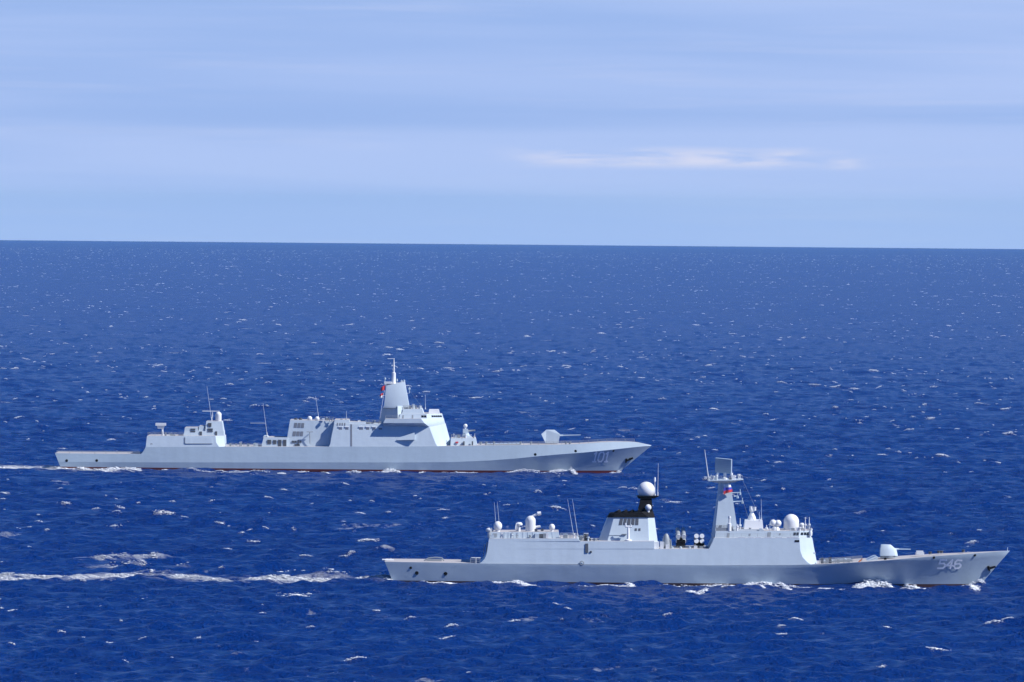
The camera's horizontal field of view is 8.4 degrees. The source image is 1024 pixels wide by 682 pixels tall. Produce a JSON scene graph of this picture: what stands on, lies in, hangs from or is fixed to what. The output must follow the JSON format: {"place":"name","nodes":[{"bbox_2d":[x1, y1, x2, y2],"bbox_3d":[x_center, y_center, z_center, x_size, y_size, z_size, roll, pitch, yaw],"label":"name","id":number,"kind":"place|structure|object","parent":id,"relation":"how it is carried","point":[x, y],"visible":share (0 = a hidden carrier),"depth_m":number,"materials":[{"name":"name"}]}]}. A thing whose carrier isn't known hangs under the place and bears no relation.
{"place":"outdoors","nodes":[
{"label":"outdoors","id":0,"kind":"place"},
{"bbox_2d":[0,240,1023,681],"bbox_3d":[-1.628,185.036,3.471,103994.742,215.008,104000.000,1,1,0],"label":"sea","id":1,"kind":"structure","parent":0,"point":[830,470],"depth_m":2359.35,"materials":[{"name":"liquid"}]},
{"bbox_2d":[0,465,67,468],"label":"wake foam","id":2,"kind":"object","parent":1,"relation":"on","point":[27,468],"visible":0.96,"depth_m":2130.04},
{"bbox_2d":[0,552,367,598],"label":"wake foam","id":3,"kind":"object","parent":1,"relation":"on","point":[286,578],"visible":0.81,"depth_m":1498.50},
{"bbox_2d":[56,466,620,473],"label":"bow wave","id":4,"kind":"object","parent":1,"relation":"on","point":[573,471],"visible":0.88,"depth_m":2116.16,"materials":[{"name":"liquid"}]},
{"bbox_2d":[55,358,650,472],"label":"destroyer","id":5,"kind":"object","parent":1,"relation":"on","point":[402,434],"visible":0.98,"depth_m":2123.02,"materials":[{"name":"paint"}]},
{"bbox_2d":[0,247,1023,673],"bbox_3d":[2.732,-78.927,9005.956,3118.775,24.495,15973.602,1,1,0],"label":"whitecaps","id":6,"kind":"object","parent":1,"relation":"on","point":[562,365],"visible":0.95,"depth_m":3183.74,"materials":[{"name":"liquid"}]},
{"bbox_2d":[377,572,983,593],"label":"bow wave","id":7,"kind":"object","parent":1,"relation":"on","point":[875,583],"visible":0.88,"depth_m":1489.41,"materials":[{"name":"liquid"}]},
{"bbox_2d":[382,454,1008,586],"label":"frigate","id":8,"kind":"object","parent":1,"relation":"on","point":[624,547],"visible":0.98,"depth_m":1493.01,"materials":[{"name":"metal"}]},
{"bbox_2d":[724,484,732,493],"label":"flag","id":9,"kind":"object","parent":8,"relation":"attached to","point":[727,488],"visible":1,"depth_m":1497.26,"materials":[{"name":"multicoloured fabric"}]},
{"bbox_2d":[0,0,1023,248],"label":"sky","id":10,"kind":"structure","parent":0,"point":[737,123],"materials":[{"name":"blue"}]}
]}

